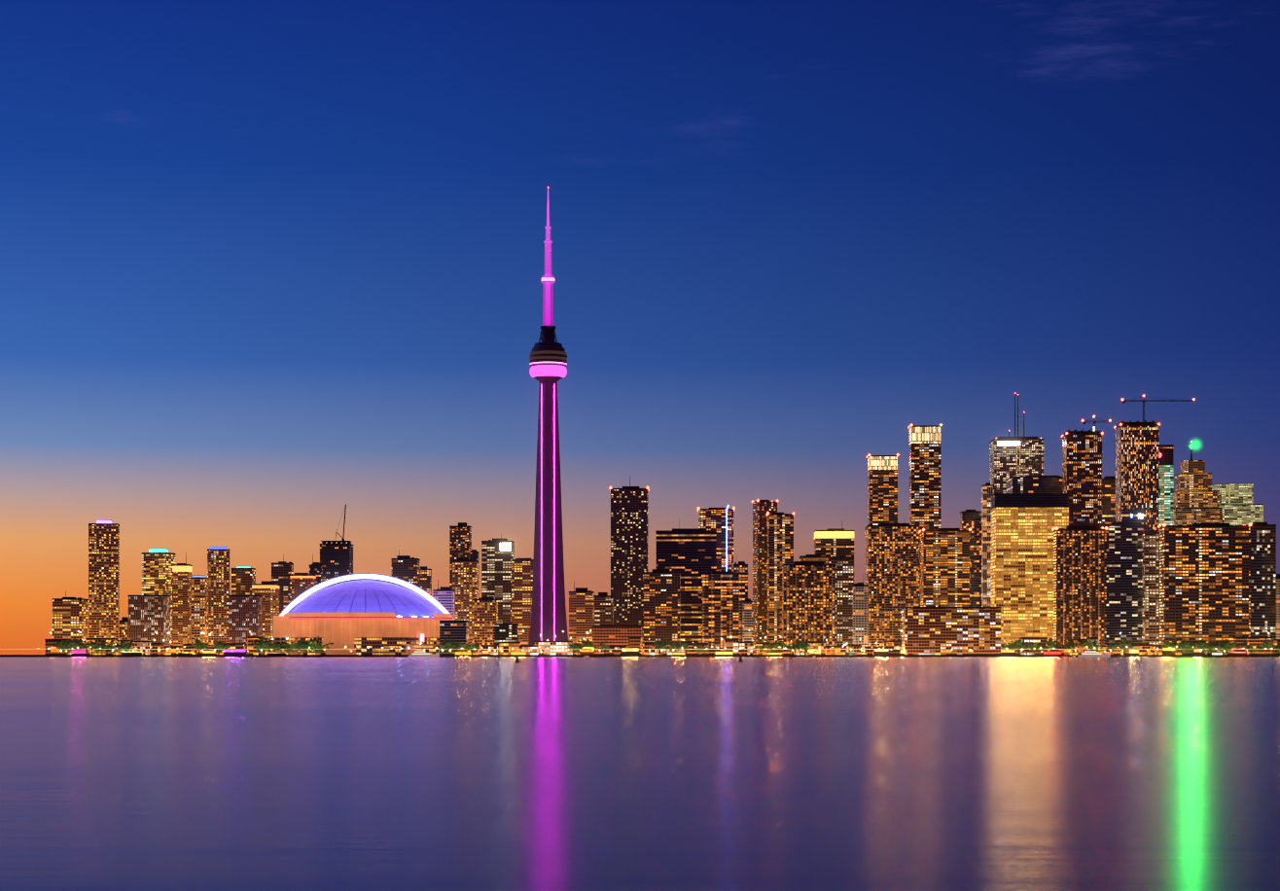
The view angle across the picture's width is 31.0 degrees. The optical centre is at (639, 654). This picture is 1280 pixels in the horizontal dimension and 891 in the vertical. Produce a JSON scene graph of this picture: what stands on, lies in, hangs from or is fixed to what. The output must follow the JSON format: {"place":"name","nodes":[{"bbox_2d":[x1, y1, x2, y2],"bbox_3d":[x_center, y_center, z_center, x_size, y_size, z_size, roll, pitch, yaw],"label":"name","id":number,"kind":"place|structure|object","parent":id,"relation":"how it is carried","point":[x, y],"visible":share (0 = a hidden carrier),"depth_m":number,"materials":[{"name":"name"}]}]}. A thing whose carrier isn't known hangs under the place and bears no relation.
{"place":"outdoors","nodes":[
{"label":"outdoors","id":0,"kind":"place"},
{"bbox_2d":[52,591,88,639],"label":"building","id":1,"kind":"structure","parent":0,"point":[70,618],"depth_m":3005.06,"materials":[{"name":"brown"}]},
{"bbox_2d":[88,519,119,639],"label":"building","id":2,"kind":"structure","parent":0,"point":[103,578],"depth_m":3054.63,"materials":[{"name":"brown"}]},
{"bbox_2d":[118,616,128,639],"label":"building","id":3,"kind":"structure","parent":0,"point":[124,624],"depth_m":3011.57,"materials":[{"name":"brown"}]},
{"bbox_2d":[132,640,152,654],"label":"building","id":4,"kind":"structure","parent":0,"point":[144,647],"depth_m":2596.43,"materials":[{"name":"grey"}]},
{"bbox_2d":[127,595,170,654],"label":"building","id":5,"kind":"structure","parent":0,"point":[149,617],"depth_m":2949.20,"materials":[{"name":"brown"}]},
{"bbox_2d":[150,642,163,654],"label":"building","id":6,"kind":"structure","parent":0,"point":[156,647],"depth_m":2587.47,"materials":[{"name":"brown"}]},
{"bbox_2d":[141,548,176,645],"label":"building","id":7,"kind":"structure","parent":0,"point":[157,571],"depth_m":3155.82,"materials":[{"name":"brown"}]},
{"bbox_2d":[163,645,182,654],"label":"building","id":8,"kind":"structure","parent":0,"point":[171,650],"depth_m":2575.50,"materials":[{"name":"yellow"}]},
{"bbox_2d":[172,552,192,651],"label":"building","id":9,"kind":"structure","parent":0,"point":[182,574],"depth_m":3107.98,"materials":[{"name":"brown"}]},
{"bbox_2d":[190,574,207,643],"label":"building","id":10,"kind":"structure","parent":0,"point":[198,606],"depth_m":3008.95,"materials":[{"name":"brown"}]},
{"bbox_2d":[207,546,230,654],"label":"building","id":11,"kind":"structure","parent":0,"point":[218,576],"depth_m":3204.16,"materials":[{"name":"brown"}]},
{"bbox_2d":[222,642,247,654],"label":"building","id":12,"kind":"structure","parent":0,"point":[237,645],"depth_m":2590.27,"materials":[{"name":"brown"}]},
{"bbox_2d":[231,566,255,595],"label":"building","id":13,"kind":"structure","parent":0,"point":[243,579],"depth_m":3253.69,"materials":[{"name":"brown"}]},
{"bbox_2d":[228,595,262,654],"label":"building","id":14,"kind":"structure","parent":0,"point":[244,617],"depth_m":2949.36,"materials":[{"name":"brown"}]},
{"bbox_2d":[247,636,263,654],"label":"building","id":15,"kind":"structure","parent":0,"point":[250,641],"depth_m":2578.54,"materials":[{"name":"brown"}]},
{"bbox_2d":[251,581,279,654],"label":"building","id":16,"kind":"structure","parent":0,"point":[268,591],"depth_m":3051.15,"materials":[{"name":"brown"}]},
{"bbox_2d":[271,554,293,613],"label":"building","id":17,"kind":"structure","parent":0,"point":[282,571],"depth_m":3303.14,"materials":[{"name":"brown"}]},
{"bbox_2d":[289,572,316,601],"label":"building","id":18,"kind":"structure","parent":0,"point":[301,583],"depth_m":3151.01,"materials":[{"name":"brown"}]},
{"bbox_2d":[309,554,322,584],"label":"building","id":19,"kind":"structure","parent":0,"point":[316,568],"depth_m":3356.34,"materials":[{"name":"grey"}]},
{"bbox_2d":[320,543,353,581],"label":"building","id":20,"kind":"structure","parent":0,"point":[336,559],"depth_m":3395.19,"materials":[{"name":"grey"}]},
{"bbox_2d":[391,549,420,587],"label":"building","id":21,"kind":"structure","parent":0,"point":[406,568],"depth_m":3295.07,"materials":[{"name":"brown"}]},
{"bbox_2d":[419,566,431,595],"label":"building","id":22,"kind":"structure","parent":0,"point":[425,579],"depth_m":3351.68,"materials":[{"name":"brown"}]},
{"bbox_2d":[432,578,455,620],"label":"building","id":23,"kind":"structure","parent":0,"point":[444,596],"depth_m":2797.36,"materials":[{"name":"purple"}]},
{"bbox_2d":[449,522,471,589],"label":"building","id":24,"kind":"structure","parent":0,"point":[460,539],"depth_m":3196.11,"materials":[{"name":"brown"}]},
{"bbox_2d":[451,557,478,644],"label":"building","id":25,"kind":"structure","parent":0,"point":[465,579],"depth_m":2894.04,"materials":[{"name":"brown"}]},
{"bbox_2d":[469,549,479,598],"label":"building","id":26,"kind":"structure","parent":0,"point":[475,554],"depth_m":3099.75,"materials":[{"name":"grey"}]},
{"bbox_2d":[472,584,497,654],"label":"building","id":27,"kind":"structure","parent":0,"point":[485,613],"depth_m":2744.56,"materials":[{"name":"brown"}]},
{"bbox_2d":[480,644,497,654],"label":"building","id":28,"kind":"structure","parent":0,"point":[493,649],"depth_m":2575.09,"materials":[{"name":"grey"}]},
{"bbox_2d":[481,533,514,623],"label":"building","id":29,"kind":"structure","parent":0,"point":[496,570],"depth_m":2989.56,"materials":[{"name":"grey"}]},
{"bbox_2d":[511,558,533,644],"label":"building","id":30,"kind":"structure","parent":0,"point":[521,584],"depth_m":2941.97,"materials":[{"name":"brown"}]},
{"bbox_2d":[519,644,538,654],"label":"building","id":31,"kind":"structure","parent":0,"point":[527,649],"depth_m":2569.58,"materials":[{"name":"grey"}]},
{"bbox_2d":[533,640,572,654],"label":"building","id":32,"kind":"structure","parent":0,"point":[553,646],"depth_m":2632.42,"materials":[{"name":"grey"}]},
{"bbox_2d":[568,581,594,654],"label":"building","id":33,"kind":"structure","parent":0,"point":[581,612],"depth_m":2890.62,"materials":[{"name":"brown"}]},
{"bbox_2d":[593,592,613,625],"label":"building","id":34,"kind":"structure","parent":0,"point":[603,608],"depth_m":2991.76,"materials":[{"name":"grey"}]},
{"bbox_2d":[592,625,642,654],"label":"building","id":35,"kind":"structure","parent":0,"point":[615,634],"depth_m":2579.39,"materials":[{"name":"brown"}]},
{"bbox_2d":[609,475,649,654],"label":"building","id":36,"kind":"structure","parent":0,"point":[629,535],"depth_m":3081.37,"materials":[{"name":"grey"}]},
{"bbox_2d":[628,637,640,654],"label":"building","id":37,"kind":"structure","parent":0,"point":[633,642],"depth_m":2564.40,"materials":[{"name":"brown"}]},
{"bbox_2d":[0,657,1279,890],"bbox_3d":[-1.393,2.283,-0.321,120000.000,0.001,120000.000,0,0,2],"label":"water","id":38,"kind":"structure","parent":0,"point":[640,774],"depth_m":43.93,"materials":[{"name":"blue liquid"}]},
{"bbox_2d":[408,648,439,657],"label":"yacht","id":39,"kind":"object","parent":38,"relation":"on","point":[419,654],"visible":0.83,"depth_m":2529.03,"materials":[{"name":"white"}]},
{"bbox_2d":[235,654,1279,657],"bbox_3d":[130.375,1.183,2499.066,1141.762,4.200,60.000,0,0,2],"label":"boats","id":40,"kind":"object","parent":38,"relation":"in","point":[805,656],"visible":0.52,"depth_m":2484.36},
{"bbox_2d":[1078,650,1110,657],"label":"yacht","id":41,"kind":"object","parent":38,"relation":"on","point":[1089,654],"visible":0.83,"depth_m":2500.05,"materials":[{"name":"white"}]},
{"bbox_2d":[0,654,1279,657],"bbox_3d":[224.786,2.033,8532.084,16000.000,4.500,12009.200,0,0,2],"label":"land","id":42,"kind":"structure","parent":0,"point":[617,656],"depth_m":2531.61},
{"bbox_2d":[44,639,71,654],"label":"building","id":43,"kind":"structure","parent":42,"relation":"on","point":[51,649],"depth_m":2573.49,"materials":[{"name":"brown"}]},
{"bbox_2d":[86,638,116,654],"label":"building","id":44,"kind":"structure","parent":42,"relation":"on","point":[111,640],"depth_m":2575.31,"materials":[{"name":"brown"}]},
{"bbox_2d":[273,572,454,654],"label":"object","id":45,"kind":"structure","parent":42,"relation":"on","point":[372,614],"depth_m":2587.21,"materials":[{"name":"purple"}]},
{"bbox_2d":[439,620,468,654],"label":"building","id":46,"kind":"structure","parent":42,"relation":"on","point":[457,631],"depth_m":2594.26,"materials":[{"name":"grey"}]},
{"bbox_2d":[494,623,518,654],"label":"building","id":47,"kind":"structure","parent":42,"relation":"on","point":[506,631],"depth_m":2594.59,"materials":[{"name":"grey"}]},
{"bbox_2d":[498,640,520,654],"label":"building","id":48,"kind":"structure","parent":42,"relation":"on","point":[507,647],"depth_m":2586.46,"materials":[{"name":"orange"}]},
{"bbox_2d":[528,186,568,644],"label":"observation tower","id":49,"kind":"structure","parent":42,"relation":"on","point":[548,360],"depth_m":2698.41,"materials":[{"name":"concrete"}]},
{"bbox_2d":[604,644,626,654],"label":"building","id":50,"kind":"structure","parent":42,"relation":"on","point":[616,650],"depth_m":2566.93,"materials":[{"name":"brown"}]},
{"bbox_2d":[37,630,1279,655],"bbox_3d":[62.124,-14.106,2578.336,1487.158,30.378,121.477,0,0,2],"label":"street lamps","id":51,"kind":"object","parent":42,"relation":"on","point":[635,651],"visible":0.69,"depth_m":2544.49,"materials":[{"name":"yellow"}]},
{"bbox_2d":[53,635,1279,654],"bbox_3d":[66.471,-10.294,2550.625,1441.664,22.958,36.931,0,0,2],"label":"trees","id":52,"kind":"object","parent":42,"relation":"on","point":[304,646],"visible":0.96,"depth_m":2548.80,"materials":[{"name":"green plant"}]},
{"bbox_2d":[799,554,828,564],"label":"building","id":53,"kind":"structure","parent":42,"relation":"on","point":[814,557],"depth_m":2811.09,"materials":[{"name":"brown"}]},
{"bbox_2d":[901,606,1001,654],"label":"building","id":54,"kind":"structure","parent":42,"relation":"on","point":[946,630],"depth_m":2523.14,"materials":[{"name":"brown"}]},
{"bbox_2d":[1049,644,1068,654],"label":"building","id":55,"kind":"structure","parent":42,"relation":"on","point":[1063,650],"depth_m":2549.47,"materials":[{"name":"brown"}]},
{"bbox_2d":[1141,530,1159,654],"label":"building","id":56,"kind":"structure","parent":42,"relation":"on","point":[1151,586],"depth_m":2598.28,"materials":[{"name":"grey"}]},
{"bbox_2d":[1153,644,1184,654],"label":"building","id":57,"kind":"structure","parent":42,"relation":"on","point":[1156,649],"depth_m":2547.36,"materials":[{"name":"orange"}]},
{"bbox_2d":[1157,523,1251,654],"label":"building","id":58,"kind":"structure","parent":42,"relation":"on","point":[1204,582],"depth_m":2569.56,"materials":[{"name":"grey"}]},
{"bbox_2d":[1206,642,1233,654],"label":"building","id":59,"kind":"structure","parent":42,"relation":"on","point":[1220,653],"depth_m":2561.60,"materials":[{"name":"brown"}]},
{"bbox_2d":[1233,637,1246,648],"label":"building","id":60,"kind":"structure","parent":42,"relation":"on","point":[1237,640],"depth_m":2540.74,"materials":[{"name":"brown"}]},
{"bbox_2d":[0,0,1279,654],"label":"sky","id":61,"kind":"structure","parent":0,"point":[268,268],"materials":[{"name":"blue"}]},
{"bbox_2d":[642,641,659,654],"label":"building","id":62,"kind":"structure","parent":0,"point":[647,646],"depth_m":2563.63,"materials":[{"name":"orange"}]},
{"bbox_2d":[642,568,680,654],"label":"building","id":63,"kind":"structure","parent":0,"point":[661,603],"depth_m":2782.11,"materials":[{"name":"brown"}]},
{"bbox_2d":[655,528,716,651],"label":"building","id":64,"kind":"structure","parent":0,"point":[690,554],"depth_m":3165.78,"materials":[{"name":"grey"}]},
{"bbox_2d":[685,642,708,654],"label":"building","id":65,"kind":"structure","parent":0,"point":[692,652],"depth_m":2575.13,"materials":[{"name":"brown"}]},
{"bbox_2d":[697,506,734,572],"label":"building","id":66,"kind":"structure","parent":0,"point":[712,518],"depth_m":3277.69,"materials":[{"name":"blue"}]},
{"bbox_2d":[701,570,747,654],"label":"building","id":67,"kind":"structure","parent":0,"point":[724,594],"depth_m":2726.02,"materials":[{"name":"brown"}]},
{"bbox_2d":[724,639,738,654],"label":"building","id":68,"kind":"structure","parent":0,"point":[730,644],"depth_m":2579.54,"materials":[{"name":"grey"}]},
{"bbox_2d":[733,561,747,572],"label":"building","id":69,"kind":"structure","parent":0,"point":[741,567],"depth_m":2989.71,"materials":[{"name":"brown"}]},
{"bbox_2d":[738,640,753,654],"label":"building","id":70,"kind":"structure","parent":0,"point":[746,647],"depth_m":2573.68,"materials":[{"name":"grey"}]},
{"bbox_2d":[742,588,752,640],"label":"building","id":71,"kind":"structure","parent":0,"point":[747,616],"depth_m":2690.26,"materials":[{"name":"grey"}]},
{"bbox_2d":[751,498,778,654],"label":"building","id":72,"kind":"structure","parent":0,"point":[762,509],"depth_m":3234.55,"materials":[{"name":"brown"}]},
{"bbox_2d":[766,511,794,651],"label":"building","id":73,"kind":"structure","parent":0,"point":[780,539],"depth_m":3131.82,"materials":[{"name":"brown"}]},
{"bbox_2d":[782,561,835,654],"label":"building","id":74,"kind":"structure","parent":0,"point":[808,600],"depth_m":2770.35,"materials":[{"name":"brown"}]},
{"bbox_2d":[796,640,825,654],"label":"building","id":75,"kind":"structure","parent":0,"point":[816,645],"depth_m":2575.16,"materials":[{"name":"orange"}]},
{"bbox_2d":[814,520,853,557],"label":"building","id":76,"kind":"structure","parent":0,"point":[830,542],"depth_m":3271.49,"materials":[{"name":"yellow"}]},
{"bbox_2d":[825,645,846,654],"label":"building","id":77,"kind":"structure","parent":0,"point":[834,650],"depth_m":2557.43,"materials":[{"name":"orange"}]},
{"bbox_2d":[828,555,853,645],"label":"building","id":78,"kind":"structure","parent":0,"point":[844,574],"depth_m":2980.81,"materials":[{"name":"brown"}]},
{"bbox_2d":[846,644,861,654],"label":"building","id":79,"kind":"structure","parent":0,"point":[854,648],"depth_m":2567.94,"materials":[{"name":"orange"}]},
{"bbox_2d":[852,582,868,654],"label":"building","id":80,"kind":"structure","parent":0,"point":[860,613],"depth_m":2736.67,"materials":[{"name":"grey"}]},
{"bbox_2d":[866,453,898,525],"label":"building","id":81,"kind":"structure","parent":0,"point":[882,488],"depth_m":3176.25,"materials":[{"name":"brown"}]},
{"bbox_2d":[864,523,918,648],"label":"building","id":82,"kind":"structure","parent":0,"point":[892,565],"depth_m":2818.06,"materials":[{"name":"brown"}]},
{"bbox_2d":[882,640,901,654],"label":"building","id":83,"kind":"structure","parent":0,"point":[894,647],"depth_m":2571.72,"materials":[{"name":"orange"}]},
{"bbox_2d":[907,423,942,606],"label":"building","id":84,"kind":"structure","parent":0,"point":[925,477],"depth_m":3074.78,"materials":[{"name":"brown"}]},
{"bbox_2d":[918,528,971,606],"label":"building","id":85,"kind":"structure","parent":0,"point":[944,567],"depth_m":2867.39,"materials":[{"name":"brown"}]},
{"bbox_2d":[960,509,981,606],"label":"building","id":86,"kind":"structure","parent":0,"point":[971,518],"depth_m":3276.43,"materials":[{"name":"brown"}]},
{"bbox_2d":[981,482,994,606],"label":"building","id":87,"kind":"structure","parent":0,"point":[987,490],"depth_m":3181.07,"materials":[{"name":"brown"}]},
{"bbox_2d":[989,438,1043,493],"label":"building","id":88,"kind":"structure","parent":0,"point":[1025,458],"depth_m":3456.19,"materials":[{"name":"grey"}]},
{"bbox_2d":[995,391,1041,445],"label":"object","id":89,"kind":"object","parent":88,"relation":"on","point":[1010,443],"visible":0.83,"depth_m":3462.23,"materials":[{"name":"grey metal"}]},
{"bbox_2d":[990,505,1068,650],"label":"building","id":90,"kind":"structure","parent":0,"point":[1022,567],"depth_m":2766.34,"materials":[{"name":"gold"}]},
{"bbox_2d":[991,493,1068,507],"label":"building","id":91,"kind":"structure","parent":0,"point":[1029,499],"depth_m":2810.09,"materials":[{"name":"grey"}]},
{"bbox_2d":[1020,637,1047,654],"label":"building","id":92,"kind":"structure","parent":0,"point":[1037,639],"depth_m":2551.67,"materials":[{"name":"grey"}]},
{"bbox_2d":[1006,470,1062,493],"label":"building","id":93,"kind":"structure","parent":0,"point":[1040,483],"depth_m":3253.78,"materials":[{"name":"grey"}]},
{"bbox_2d":[1068,639,1087,654],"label":"building","id":94,"kind":"structure","parent":0,"point":[1080,650],"depth_m":2556.90,"materials":[{"name":"orange"}]},
{"bbox_2d":[1051,525,1107,652],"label":"building","id":95,"kind":"structure","parent":0,"point":[1080,582],"depth_m":2576.34,"materials":[{"name":"grey"}]},
{"bbox_2d":[1061,431,1103,528],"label":"building","id":96,"kind":"structure","parent":0,"point":[1082,470],"depth_m":3165.19,"materials":[{"name":"grey"}]},
{"bbox_2d":[1063,428,1102,434],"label":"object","id":97,"kind":"object","parent":96,"relation":"on","point":[1089,431],"visible":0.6,"depth_m":3174.07,"materials":[{"name":"grey metal"}]},
{"bbox_2d":[1102,475,1115,525],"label":"building","id":98,"kind":"structure","parent":0,"point":[1108,500],"depth_m":3371.08,"materials":[{"name":"grey"}]},
{"bbox_2d":[1100,645,1121,654],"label":"building","id":99,"kind":"structure","parent":0,"point":[1106,652],"depth_m":2550.40,"materials":[{"name":"orange"}]},
{"bbox_2d":[1100,521,1145,645],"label":"building","id":100,"kind":"structure","parent":0,"point":[1124,579],"depth_m":2626.50,"materials":[{"name":"grey"}]},
{"bbox_2d":[1118,508,1146,532],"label":"building","id":101,"kind":"structure","parent":0,"point":[1124,515],"depth_m":2678.20,"materials":[{"name":"grey"}]},
{"bbox_2d":[1113,423,1160,532],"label":"building","id":102,"kind":"structure","parent":0,"point":[1137,466],"depth_m":3260.55,"materials":[{"name":"brown"}]},
{"bbox_2d":[1116,420,1157,426],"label":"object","id":103,"kind":"object","parent":102,"relation":"on","point":[1137,422],"visible":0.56,"depth_m":3272.11,"materials":[{"name":"grey metal"}]},
{"bbox_2d":[1121,394,1194,422],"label":"crane","id":104,"kind":"object","parent":102,"relation":"on","point":[1143,401],"visible":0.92,"depth_m":3280.84,"materials":[{"name":"black"}]},
{"bbox_2d":[1137,643,1152,654],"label":"building","id":105,"kind":"structure","parent":0,"point":[1143,648],"depth_m":2551.10,"materials":[{"name":"orange"}]},
{"bbox_2d":[1159,463,1173,526],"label":"building","id":106,"kind":"structure","parent":0,"point":[1166,494],"depth_m":3419.14,"materials":[{"name":"green"}]},
{"bbox_2d":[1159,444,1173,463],"bbox_3d":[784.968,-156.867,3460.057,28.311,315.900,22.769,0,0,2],"label":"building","id":107,"kind":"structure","parent":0,"point":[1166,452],"depth_m":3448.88,"materials":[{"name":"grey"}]},
{"bbox_2d":[1173,460,1222,525],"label":"building","id":108,"kind":"structure","parent":0,"point":[1195,498],"depth_m":3454.11,"materials":[{"name":"brown"}]},
{"bbox_2d":[1211,483,1263,525],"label":"building","id":109,"kind":"structure","parent":0,"point":[1238,506],"depth_m":3548.17,"materials":[{"name":"grey"}]},
{"bbox_2d":[1246,637,1272,654],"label":"building","id":110,"kind":"structure","parent":0,"point":[1253,641],"depth_m":2546.05,"materials":[{"name":"orange"}]},
{"bbox_2d":[1246,522,1276,639],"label":"building","id":111,"kind":"structure","parent":0,"point":[1262,579],"depth_m":2673.67,"materials":[{"name":"grey"}]},
{"bbox_2d":[1276,573,1279,639],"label":"building","id":112,"kind":"structure","parent":0,"point":[1277,606],"depth_m":2723.05,"materials":[{"name":"brown"}]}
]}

